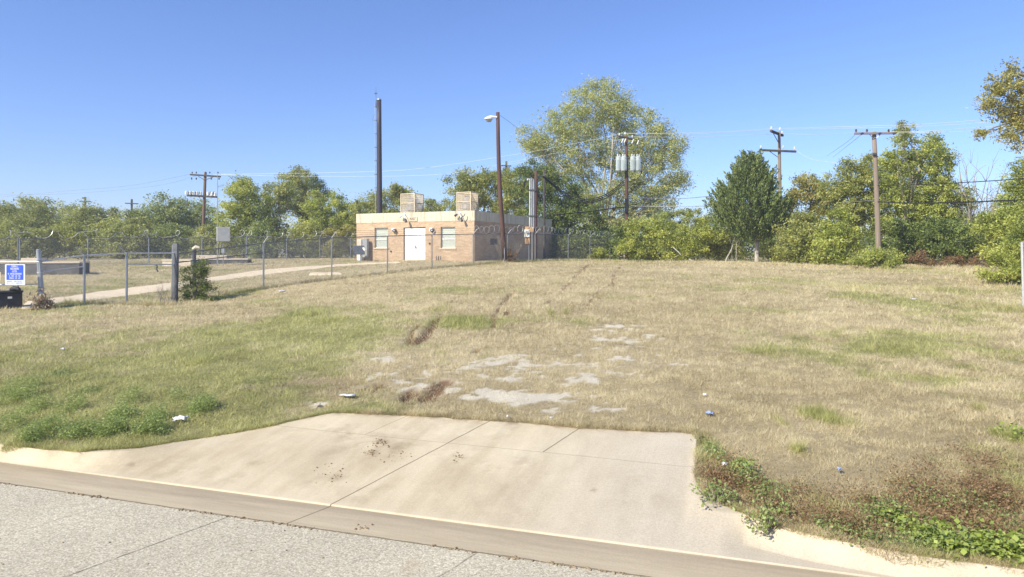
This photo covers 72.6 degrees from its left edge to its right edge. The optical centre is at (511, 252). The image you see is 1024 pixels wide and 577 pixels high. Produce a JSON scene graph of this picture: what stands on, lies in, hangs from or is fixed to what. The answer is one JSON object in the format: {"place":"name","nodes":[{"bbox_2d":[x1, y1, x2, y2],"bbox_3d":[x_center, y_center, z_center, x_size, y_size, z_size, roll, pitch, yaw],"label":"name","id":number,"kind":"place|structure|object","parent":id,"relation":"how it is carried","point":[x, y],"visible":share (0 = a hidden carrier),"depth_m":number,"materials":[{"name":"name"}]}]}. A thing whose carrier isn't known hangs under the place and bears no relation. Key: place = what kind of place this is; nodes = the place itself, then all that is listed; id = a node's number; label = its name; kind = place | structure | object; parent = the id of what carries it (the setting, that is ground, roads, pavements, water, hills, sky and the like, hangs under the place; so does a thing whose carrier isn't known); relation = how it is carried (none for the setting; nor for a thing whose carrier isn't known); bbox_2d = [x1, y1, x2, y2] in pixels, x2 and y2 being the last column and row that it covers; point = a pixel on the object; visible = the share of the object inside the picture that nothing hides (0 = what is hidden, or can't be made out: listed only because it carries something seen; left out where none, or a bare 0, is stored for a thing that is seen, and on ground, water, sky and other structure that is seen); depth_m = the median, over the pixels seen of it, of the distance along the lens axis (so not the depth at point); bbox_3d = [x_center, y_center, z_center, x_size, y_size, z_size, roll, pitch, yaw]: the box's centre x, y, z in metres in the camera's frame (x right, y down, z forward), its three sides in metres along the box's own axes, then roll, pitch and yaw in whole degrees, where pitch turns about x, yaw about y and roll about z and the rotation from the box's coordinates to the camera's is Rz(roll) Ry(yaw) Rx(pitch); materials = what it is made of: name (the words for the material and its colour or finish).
{"place":"outdoors","nodes":[
{"label":"outdoors","id":0,"kind":"place"},
{"bbox_2d":[21,262,399,308],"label":"path","id":1,"kind":"structure","parent":0,"point":[119,292],"depth_m":34.49,"materials":[{"name":"beige concrete"}]},
{"bbox_2d":[0,483,639,576],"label":"road","id":2,"kind":"structure","parent":0,"point":[38,526],"depth_m":5.88,"materials":[{"name":"grey asphalt"}]},
{"bbox_2d":[0,482,649,576],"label":"grit","id":3,"kind":"object","parent":2,"relation":"on","point":[516,557],"visible":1,"depth_m":5.94,"materials":[{"name":"gravel"}]},
{"bbox_2d":[0,462,859,576],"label":"gutter","id":4,"kind":"object","parent":2,"relation":"on","point":[625,559],"visible":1,"depth_m":6.31,"materials":[{"name":"concrete"}]},
{"bbox_2d":[0,254,1023,576],"bbox_3d":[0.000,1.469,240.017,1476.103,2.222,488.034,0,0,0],"label":"ground","id":5,"kind":"structure","parent":0,"point":[520,396],"depth_m":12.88,"materials":[{"name":"beige plant"}]},
{"bbox_2d":[0,290,22,308],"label":"black bin","id":6,"kind":"object","parent":5,"relation":"on","point":[11,299],"visible":0.93,"depth_m":24.68,"materials":[{"name":"plastic"}]},
{"bbox_2d":[0,192,54,258],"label":"tree","id":7,"kind":"object","parent":5,"relation":"on","point":[14,214],"visible":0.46,"depth_m":81.62,"materials":[{"name":"green plant"}]},
{"bbox_2d":[0,217,57,259],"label":"bush","id":8,"kind":"object","parent":5,"relation":"on","point":[5,233],"visible":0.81,"depth_m":69.40,"materials":[{"name":"green plant"}]},
{"bbox_2d":[36,249,44,294],"bbox_3d":[-16.488,1.021,24.400,0.322,2.303,0.193,0,0,0],"label":"gate post","id":9,"kind":"object","parent":5,"relation":"on","point":[39,259],"visible":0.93,"depth_m":24.34,"materials":[{"name":"metal"}]},
{"bbox_2d":[0,261,40,284],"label":"pipe gate","id":10,"kind":"structure","parent":9,"relation":"attached to","point":[25,270],"depth_m":24.29,"materials":[{"name":"metal"}]},
{"bbox_2d":[5,264,24,284],"bbox_3d":[-17.058,0.745,23.943,0.719,0.710,0.031,0,0,3],"label":"blue sign","id":11,"kind":"object","parent":10,"relation":"attached to","point":[14,274],"visible":1,"depth_m":23.93,"materials":[{"name":"blue metal"}]},
{"bbox_2d":[27,287,59,310],"bbox_3d":[-16.348,1.633,24.288,1.019,0.898,0.800,0,0,18],"label":"brush pile","id":12,"kind":"object","parent":5,"relation":"on","point":[42,301],"visible":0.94,"depth_m":24.20,"materials":[{"name":"brown plant"}]},
{"bbox_2d":[0,258,90,274],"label":"concrete vault","id":13,"kind":"object","parent":5,"relation":"on","point":[45,267],"visible":0.46,"depth_m":40.86,"materials":[{"name":"grey concrete"}]},
{"bbox_2d":[18,194,79,257],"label":"tree","id":14,"kind":"object","parent":5,"relation":"on","point":[51,217],"visible":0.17,"depth_m":87.26,"materials":[{"name":"green plant"}]},
{"bbox_2d":[24,219,105,258],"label":"bush","id":15,"kind":"object","parent":5,"relation":"on","point":[66,230],"visible":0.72,"depth_m":71.11,"materials":[{"name":"green plant"}]},
{"bbox_2d":[42,197,124,239],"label":"tree","id":16,"kind":"object","parent":5,"relation":"on","point":[84,214],"visible":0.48,"depth_m":82.91,"materials":[{"name":"green plant"}]},
{"bbox_2d":[42,246,173,303],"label":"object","id":17,"kind":"object","parent":5,"relation":"on","point":[83,269],"visible":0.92,"depth_m":26.20,"materials":[{"name":"metal"}]},
{"bbox_2d":[0,370,222,445],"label":"weeds","id":18,"kind":"object","parent":5,"relation":"on","point":[29,434],"visible":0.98,"depth_m":9.31,"materials":[{"name":"green plant"}]},
{"bbox_2d":[83,220,152,258],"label":"bush","id":19,"kind":"object","parent":5,"relation":"on","point":[128,231],"visible":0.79,"depth_m":71.27,"materials":[{"name":"green plant"}]},
{"bbox_2d":[85,207,154,245],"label":"tree","id":20,"kind":"object","parent":5,"relation":"on","point":[133,220],"visible":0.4,"depth_m":79.48,"materials":[{"name":"green plant"}]},
{"bbox_2d":[6,302,310,399],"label":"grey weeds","id":21,"kind":"object","parent":5,"relation":"on","point":[91,388],"visible":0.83,"depth_m":11.29,"materials":[{"name":"green plant"}]},
{"bbox_2d":[139,219,200,258],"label":"bush","id":22,"kind":"object","parent":5,"relation":"on","point":[172,229],"visible":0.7,"depth_m":73.24,"materials":[{"name":"green plant"}]},
{"bbox_2d":[171,244,178,301],"bbox_3d":[-13.683,1.010,28.300,0.291,2.778,0.180,0,0,0],"label":"fence end post","id":23,"kind":"object","parent":5,"relation":"on","point":[175,267],"visible":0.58,"depth_m":28.21,"materials":[{"name":"metal"}]},
{"bbox_2d":[128,189,225,237],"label":"tree","id":24,"kind":"object","parent":5,"relation":"on","point":[193,216],"visible":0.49,"depth_m":84.88,"materials":[{"name":"green plant"}]},
{"bbox_2d":[0,229,355,265],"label":"chain link fence","id":25,"kind":"object","parent":5,"relation":"on","point":[202,244],"visible":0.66,"depth_m":54.60,"materials":[{"name":"metal"}]},
{"bbox_2d":[0,224,355,258],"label":"brush","id":26,"kind":"object","parent":5,"relation":"on","point":[157,256],"visible":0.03,"depth_m":80.36,"materials":[{"name":"green plant"}]},
{"bbox_2d":[170,256,223,301],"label":"bush","id":27,"kind":"object","parent":5,"relation":"on","point":[204,287],"visible":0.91,"depth_m":28.75,"materials":[{"name":"green plant"}]},
{"bbox_2d":[185,172,220,254],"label":"utility pole","id":28,"kind":"object","parent":5,"relation":"on","point":[195,194],"visible":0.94,"depth_m":71.77,"materials":[{"name":"brown wood"}]},
{"bbox_2d":[188,221,245,255],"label":"bush","id":29,"kind":"object","parent":5,"relation":"on","point":[209,228],"visible":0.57,"depth_m":71.29,"materials":[{"name":"green plant"}]},
{"bbox_2d":[217,174,222,265],"bbox_3d":[-20.469,-2.187,49.000,0.539,6.661,0.100,0,0,0],"label":"antenna mast","id":30,"kind":"object","parent":5,"relation":"on","point":[217,212],"visible":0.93,"depth_m":48.97,"materials":[{"name":"metal"}]},
{"bbox_2d":[217,227,229,258],"bbox_3d":[-20.182,-0.699,48.778,0.875,2.218,0.548,0,0,-22],"label":"equipment cabinet","id":31,"kind":"object","parent":30,"relation":"attached to","point":[223,234],"visible":1,"depth_m":48.55,"materials":[{"name":"grey metal"}]},
{"bbox_2d":[196,255,251,263],"bbox_3d":[-21.891,0.722,52.806,3.905,1.093,2.580,0,0,-14],"label":"concrete vault","id":32,"kind":"object","parent":5,"relation":"on","point":[213,261],"visible":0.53,"depth_m":51.83,"materials":[{"name":"beige concrete"}]},
{"bbox_2d":[206,170,276,257],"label":"tree","id":33,"kind":"object","parent":5,"relation":"on","point":[242,208],"visible":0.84,"depth_m":75.37,"materials":[{"name":"green plant"}]},
{"bbox_2d":[230,217,287,258],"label":"bush","id":34,"kind":"object","parent":5,"relation":"on","point":[256,230],"visible":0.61,"depth_m":71.44,"materials":[{"name":"green plant"}]},
{"bbox_2d":[247,169,301,257],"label":"tree","id":35,"kind":"object","parent":5,"relation":"on","point":[283,193],"visible":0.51,"depth_m":79.45,"materials":[{"name":"green plant"}]},
{"bbox_2d":[277,164,327,256],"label":"tree","id":36,"kind":"object","parent":5,"relation":"on","point":[298,171],"visible":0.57,"depth_m":83.54,"materials":[{"name":"green plant"}]},
{"bbox_2d":[278,220,328,257],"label":"bush","id":37,"kind":"object","parent":5,"relation":"on","point":[309,230],"visible":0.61,"depth_m":73.46,"materials":[{"name":"green plant"}]},
{"bbox_2d":[307,174,331,219],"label":"tree","id":38,"kind":"object","parent":5,"relation":"on","point":[319,184],"visible":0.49,"depth_m":93.88,"materials":[{"name":"green plant"}]},
{"bbox_2d":[293,186,369,257],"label":"tree","id":39,"kind":"object","parent":5,"relation":"on","point":[343,216],"visible":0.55,"depth_m":76.88,"materials":[{"name":"green plant"}]},
{"bbox_2d":[316,223,355,257],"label":"bush","id":40,"kind":"object","parent":5,"relation":"on","point":[347,227],"visible":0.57,"depth_m":73.35,"materials":[{"name":"green plant"}]},
{"bbox_2d":[357,239,368,260],"bbox_3d":[-10.780,-0.168,50.496,0.880,1.700,0.330,0,0,25],"label":"electrical cabinet","id":41,"kind":"object","parent":5,"relation":"on","point":[363,242],"visible":0.5,"depth_m":50.36,"materials":[{"name":"metal"}]},
{"bbox_2d":[372,93,381,212],"bbox_3d":[-11.932,-6.990,61.916,0.924,15.508,0.537,0,0,-26],"label":"monopole","id":42,"kind":"object","parent":5,"relation":"on","point":[379,163],"visible":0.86,"depth_m":61.81,"materials":[{"name":"metal"}]},
{"bbox_2d":[345,178,417,234],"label":"tree","id":43,"kind":"object","parent":5,"relation":"on","point":[392,196],"visible":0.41,"depth_m":73.56,"materials":[{"name":"green plant"}]},
{"bbox_2d":[178,225,613,301],"bbox_3d":[-0.844,0.039,47.187,5.759,4.027,44.902,0,0,27],"label":"chain link fence","id":44,"kind":"object","parent":5,"relation":"on","point":[512,229],"visible":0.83,"depth_m":37.66,"materials":[{"name":"metal"}]},
{"bbox_2d":[419,196,442,211],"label":"tree","id":45,"kind":"object","parent":5,"relation":"on","point":[432,203],"visible":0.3,"depth_m":94.16,"materials":[{"name":"green plant"}]},
{"bbox_2d":[16,203,874,255],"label":"wood","id":46,"kind":"object","parent":5,"relation":"on","point":[285,219],"depth_m":129.28,"materials":[{"name":"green plant"}]},
{"bbox_2d":[356,210,551,260],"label":"brick building","id":47,"kind":"structure","parent":5,"relation":"on","point":[383,224],"depth_m":49.27,"materials":[{"name":"brick"}]},
{"bbox_2d":[373,228,388,248],"bbox_3d":[-9.383,-1.036,50.264,1.329,1.552,0.250,0,0,25],"label":"window","id":48,"kind":"structure","parent":47,"relation":"in","point":[379,231],"depth_m":50.38,"materials":[{"name":"beige glass"}]},
{"bbox_2d":[405,228,414,259],"bbox_3d":[-7.199,-0.559,49.300,0.852,2.358,0.050,0,0,25],"label":"door","id":49,"kind":"structure","parent":47,"relation":"in","point":[411,232],"depth_m":49.30,"materials":[{"name":"white paint"}]},
{"bbox_2d":[400,193,423,212],"bbox_3d":[-7.295,-3.503,50.983,1.223,1.596,1.223,0,0,25],"label":"roof cage","id":50,"kind":"object","parent":47,"relation":"on","point":[416,197],"visible":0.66,"depth_m":50.67,"materials":[{"name":"beige metal"}]},
{"bbox_2d":[415,228,424,259],"bbox_3d":[-6.438,-0.559,48.907,0.852,2.358,0.125,0,0,25],"label":"door","id":51,"kind":"structure","parent":47,"relation":"in","point":[421,231],"depth_m":48.90,"materials":[{"name":"white paint"}]},
{"bbox_2d":[439,227,455,249],"bbox_3d":[-4.370,-1.009,47.926,1.305,1.567,0.250,0,0,25],"label":"window","id":52,"kind":"structure","parent":47,"relation":"in","point":[444,229],"depth_m":48.02,"materials":[{"name":"beige glass"}]},
{"bbox_2d":[456,192,477,210],"bbox_3d":[-3.130,-3.475,49.040,1.136,1.540,1.136,0,0,25],"label":"roof cage","id":53,"kind":"object","parent":47,"relation":"on","point":[459,201],"visible":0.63,"depth_m":48.67,"materials":[{"name":"beige metal"}]},
{"bbox_2d":[437,165,528,213],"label":"tree","id":54,"kind":"object","parent":5,"relation":"on","point":[479,182],"visible":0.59,"depth_m":69.17,"materials":[{"name":"green plant"}]},
{"bbox_2d":[484,112,506,260],"bbox_3d":[-1.069,-4.210,46.260,1.580,10.281,0.619,0,0,0],"label":"street lamp","id":55,"kind":"object","parent":5,"relation":"on","point":[499,184],"visible":0.96,"depth_m":46.28,"materials":[{"name":"brown"}]},
{"bbox_2d":[496,236,521,261],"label":"dead shrub","id":56,"kind":"object","parent":5,"relation":"on","point":[509,252],"visible":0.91,"depth_m":46.52,"materials":[{"name":"brown plant"}]},
{"bbox_2d":[494,165,528,215],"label":"tree","id":57,"kind":"object","parent":5,"relation":"on","point":[508,199],"visible":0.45,"depth_m":65.56,"materials":[{"name":"green plant"}]},
{"bbox_2d":[0,365,1023,554],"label":"thatch","id":58,"kind":"object","parent":5,"relation":"on","point":[936,447],"visible":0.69,"depth_m":9.72,"materials":[{"name":"beige plant"}]},
{"bbox_2d":[523,171,537,259],"bbox_3d":[1.338,-2.552,50.565,1.029,6.817,0.369,0,0,0],"label":"service pole","id":59,"kind":"object","parent":5,"relation":"on","point":[533,183],"visible":0.83,"depth_m":50.47,"materials":[{"name":"metal"}]},
{"bbox_2d":[543,171,545,258],"bbox_3d":[2.546,-2.824,55.000,0.199,7.307,0.199,0,0,0],"label":"pole stub","id":60,"kind":"object","parent":5,"relation":"on","point":[544,242],"visible":0.79,"depth_m":54.93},
{"bbox_2d":[506,157,617,258],"bbox_3d":[4.376,-3.749,62.186,10.295,9.625,6.966,0,0,0],"label":"tree","id":61,"kind":"object","parent":5,"relation":"on","point":[568,206],"visible":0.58,"depth_m":61.21,"materials":[{"name":"green plant"}]},
{"bbox_2d":[588,246,608,258],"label":"bush","id":62,"kind":"object","parent":5,"relation":"on","point":[599,253],"visible":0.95,"depth_m":56.68,"materials":[{"name":"green plant"}]},
{"bbox_2d":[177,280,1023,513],"bbox_3d":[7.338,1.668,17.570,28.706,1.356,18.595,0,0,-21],"label":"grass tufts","id":63,"kind":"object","parent":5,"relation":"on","point":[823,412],"visible":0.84,"depth_m":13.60,"materials":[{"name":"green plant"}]},
{"bbox_2d":[509,72,697,237],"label":"tree","id":64,"kind":"object","parent":5,"relation":"on","point":[616,107],"visible":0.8,"depth_m":71.26,"materials":[{"name":"green plant"}]},
{"bbox_2d":[608,221,637,259],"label":"bush","id":65,"kind":"object","parent":5,"relation":"on","point":[620,234],"visible":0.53,"depth_m":55.76,"materials":[{"name":"green plant"}]},
{"bbox_2d":[616,132,640,258],"bbox_3d":[9.919,-4.754,59.673,2.138,11.252,1.030,0,0,-8],"label":"utility pole","id":66,"kind":"object","parent":5,"relation":"on","point":[622,163],"visible":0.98,"depth_m":59.46,"materials":[{"name":"wood"}]},
{"bbox_2d":[613,216,667,260],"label":"bush","id":67,"kind":"object","parent":5,"relation":"on","point":[632,248],"visible":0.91,"depth_m":54.62,"materials":[{"name":"green plant"}]},
{"bbox_2d":[647,209,698,260],"bbox_3d":[12.621,-1.159,54.029,4.213,4.458,3.178,0,0,19],"label":"bush","id":68,"kind":"object","parent":5,"relation":"on","point":[666,238],"visible":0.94,"depth_m":53.65,"materials":[{"name":"green plant"}]},
{"bbox_2d":[642,206,716,255],"bbox_3d":[14.954,-1.784,62.046,7.915,4.936,2.792,0,0,0],"label":"bush","id":69,"kind":"object","parent":5,"relation":"on","point":[682,212],"visible":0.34,"depth_m":61.91,"materials":[{"name":"green plant"}]},
{"bbox_2d":[668,211,725,260],"bbox_3d":[14.412,-1.225,54.028,4.714,4.304,3.354,0,0,0],"label":"bush","id":70,"kind":"object","parent":5,"relation":"on","point":[702,233],"visible":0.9,"depth_m":53.50,"materials":[{"name":"green plant"}]},
{"bbox_2d":[703,226,747,260],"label":"bush","id":71,"kind":"object","parent":5,"relation":"on","point":[723,249],"visible":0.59,"depth_m":54.51,"materials":[{"name":"green plant"}]},
{"bbox_2d":[702,148,793,261],"bbox_3d":[16.926,-3.319,50.000,6.710,8.455,5.990,0,0,0],"label":"cedar tree","id":72,"kind":"object","parent":5,"relation":"on","point":[738,215],"visible":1,"depth_m":48.85,"materials":[{"name":"green plant"}]},
{"bbox_2d":[546,214,1005,259],"bbox_3d":[27.957,-1.274,62.979,53.079,5.739,12.000,0,0,0],"label":"thicket","id":73,"kind":"object","parent":5,"relation":"on","point":[748,246],"visible":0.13,"depth_m":59.38,"materials":[{"name":"green plant"}]},
{"bbox_2d":[759,238,792,261],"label":"bush","id":74,"kind":"object","parent":5,"relation":"on","point":[770,250],"visible":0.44,"depth_m":49.87,"materials":[{"name":"green plant"}]},
{"bbox_2d":[760,126,796,243],"bbox_3d":[22.813,-4.943,59.800,2.934,11.664,1.328,0,0,-22],"label":"utility pole","id":75,"kind":"object","parent":5,"relation":"on","point":[780,135],"visible":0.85,"depth_m":59.87,"materials":[{"name":"wood"}]},
{"bbox_2d":[767,208,834,263],"bbox_3d":[19.028,-0.858,45.855,4.946,4.286,3.330,0,0,0],"label":"bush","id":76,"kind":"object","parent":5,"relation":"on","point":[798,253],"visible":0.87,"depth_m":45.68,"materials":[{"name":"green plant"}]},
{"bbox_2d":[783,169,845,234],"bbox_3d":[22.404,-2.671,52.105,5.465,7.228,3.876,0,0,0],"label":"tree","id":77,"kind":"object","parent":5,"relation":"on","point":[802,193],"visible":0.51,"depth_m":51.67,"materials":[{"name":"green plant"}]},
{"bbox_2d":[806,203,868,264],"bbox_3d":[20.635,-1.019,43.870,4.172,4.181,2.875,0,0,0],"label":"bush","id":78,"kind":"object","parent":5,"relation":"on","point":[839,233],"visible":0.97,"depth_m":43.63,"materials":[{"name":"green plant"}]},
{"bbox_2d":[810,150,886,261],"bbox_3d":[23.297,-3.062,47.819,5.580,8.083,3.999,0,0,0],"label":"tree","id":79,"kind":"object","parent":5,"relation":"on","point":[855,186],"visible":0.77,"depth_m":47.60,"materials":[{"name":"green plant"}]},
{"bbox_2d":[690,433,1022,556],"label":"green vines","id":80,"kind":"object","parent":5,"relation":"on","point":[747,469],"visible":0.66,"depth_m":6.10,"materials":[{"name":"green plant"}]},
{"bbox_2d":[691,437,1023,549],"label":"rusty vines","id":81,"kind":"object","parent":5,"relation":"on","point":[953,508],"visible":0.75,"depth_m":6.37,"materials":[{"name":"brown plant"}]},
{"bbox_2d":[715,417,1023,567],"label":"broadleaf patch","id":82,"kind":"object","parent":5,"relation":"on","point":[1014,545],"visible":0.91,"depth_m":5.48,"materials":[{"name":"green plant"}]},
{"bbox_2d":[854,129,895,266],"bbox_3d":[21.491,-3.091,41.382,2.417,8.471,0.564,0,0,0],"label":"utility pole","id":83,"kind":"object","parent":5,"relation":"on","point":[876,198],"visible":0.98,"depth_m":41.38,"materials":[{"name":"wood"}]},
{"bbox_2d":[877,199,1023,203],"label":"power line","id":84,"kind":"object","parent":83,"relation":"attached to","point":[953,202],"visible":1,"depth_m":37.05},
{"bbox_2d":[847,246,905,267],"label":"bush","id":85,"kind":"object","parent":5,"relation":"on","point":[872,257],"visible":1,"depth_m":39.25,"materials":[{"name":"green plant"}]},
{"bbox_2d":[892,119,915,248],"bbox_3d":[25.811,-3.954,46.080,1.151,9.813,1.082,0,0,-19],"label":"tree","id":86,"kind":"object","parent":5,"relation":"on","point":[901,125],"visible":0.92,"depth_m":45.95,"materials":[{"name":"green plant"}]},
{"bbox_2d":[873,209,968,263],"bbox_3d":[26.332,-0.778,44.999,6.156,4.074,3.907,0,0,0],"label":"bush","id":87,"kind":"object","parent":5,"relation":"on","point":[919,236],"visible":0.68,"depth_m":44.66,"materials":[{"name":"green plant"}]},
{"bbox_2d":[864,121,981,262],"bbox_3d":[27.697,-3.892,47.003,7.333,9.832,4.834,0,0,19],"label":"tree","id":88,"kind":"object","parent":5,"relation":"on","point":[932,163],"visible":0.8,"depth_m":46.45,"materials":[{"name":"green plant"}]},
{"bbox_2d":[905,248,965,266],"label":"bush","id":89,"kind":"object","parent":5,"relation":"on","point":[920,256],"visible":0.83,"depth_m":39.97,"materials":[{"name":"brown plant"}]},
{"bbox_2d":[922,216,1003,264],"bbox_3d":[28.208,-0.530,42.998,5.080,3.458,3.548,0,0,0],"label":"bush","id":90,"kind":"object","parent":5,"relation":"on","point":[947,246],"visible":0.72,"depth_m":42.60,"materials":[{"name":"green plant"}]},
{"bbox_2d":[950,254,992,267],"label":"bush","id":91,"kind":"object","parent":5,"relation":"on","point":[973,260],"visible":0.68,"depth_m":38.86,"materials":[{"name":"brown plant"}]},
{"bbox_2d":[941,147,1012,262],"bbox_3d":[30.500,-3.143,45.653,5.658,7.915,4.178,0,0,0],"label":"bare tree","id":92,"kind":"object","parent":5,"relation":"on","point":[969,212],"visible":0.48,"depth_m":46.05,"materials":[{"name":"plant"}]},
{"bbox_2d":[962,201,1023,265],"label":"bush","id":93,"kind":"object","parent":5,"relation":"on","point":[996,228],"visible":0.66,"depth_m":39.66,"materials":[{"name":"green plant"}]},
{"bbox_2d":[966,56,1023,153],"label":"oak tree","id":94,"kind":"object","parent":5,"relation":"on","point":[1000,90],"visible":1,"depth_m":25.94,"materials":[{"name":"green plant"}]},
{"bbox_2d":[969,218,1023,285],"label":"bush","id":95,"kind":"object","parent":5,"relation":"on","point":[1010,267],"visible":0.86,"depth_m":29.39,"materials":[{"name":"green plant"}]},
{"bbox_2d":[988,152,1023,230],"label":"tree","id":96,"kind":"object","parent":5,"relation":"on","point":[1014,188],"visible":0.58,"depth_m":41.86,"materials":[{"name":"green plant"}]},
{"bbox_2d":[1020,242,1023,305],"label":"steel post","id":97,"kind":"object","parent":5,"relation":"on","point":[1022,263],"visible":0.88,"depth_m":21.97,"materials":[{"name":"grey metal"}]},
{"bbox_2d":[0,412,1023,576],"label":"driveway","id":98,"kind":"structure","parent":0,"point":[622,487],"depth_m":7.49,"materials":[{"name":"concrete"}]},
{"bbox_2d":[314,386,462,531],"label":"mud crumbs","id":99,"kind":"object","parent":98,"relation":"on","point":[372,453],"visible":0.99,"depth_m":8.16,"materials":[{"name":"brown soil"}]},
{"bbox_2d":[687,478,741,510],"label":"weed","id":100,"kind":"object","parent":98,"relation":"on","point":[724,496],"visible":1,"depth_m":6.51,"materials":[{"name":"green plant"}]},
{"bbox_2d":[741,504,781,536],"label":"weed","id":101,"kind":"object","parent":98,"relation":"on","point":[766,528],"visible":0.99,"depth_m":5.99,"materials":[{"name":"green plant"}]},
{"bbox_2d":[741,500,790,529],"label":"weed","id":102,"kind":"object","parent":98,"relation":"on","point":[770,512],"visible":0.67,"depth_m":6.05,"materials":[{"name":"green plant"}]},
{"bbox_2d":[0,403,1023,574],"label":"edge grass","id":103,"kind":"structure","parent":0,"point":[940,554],"depth_m":8.42,"materials":[{"name":"plant"}]},
{"bbox_2d":[0,0,1023,253],"label":"sky","id":104,"kind":"structure","parent":0,"point":[104,95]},
{"bbox_2d":[57,257,1021,305],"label":"tall grass","id":105,"kind":"structure","parent":0,"point":[839,266],"depth_m":36.38,"materials":[{"name":"plant"}]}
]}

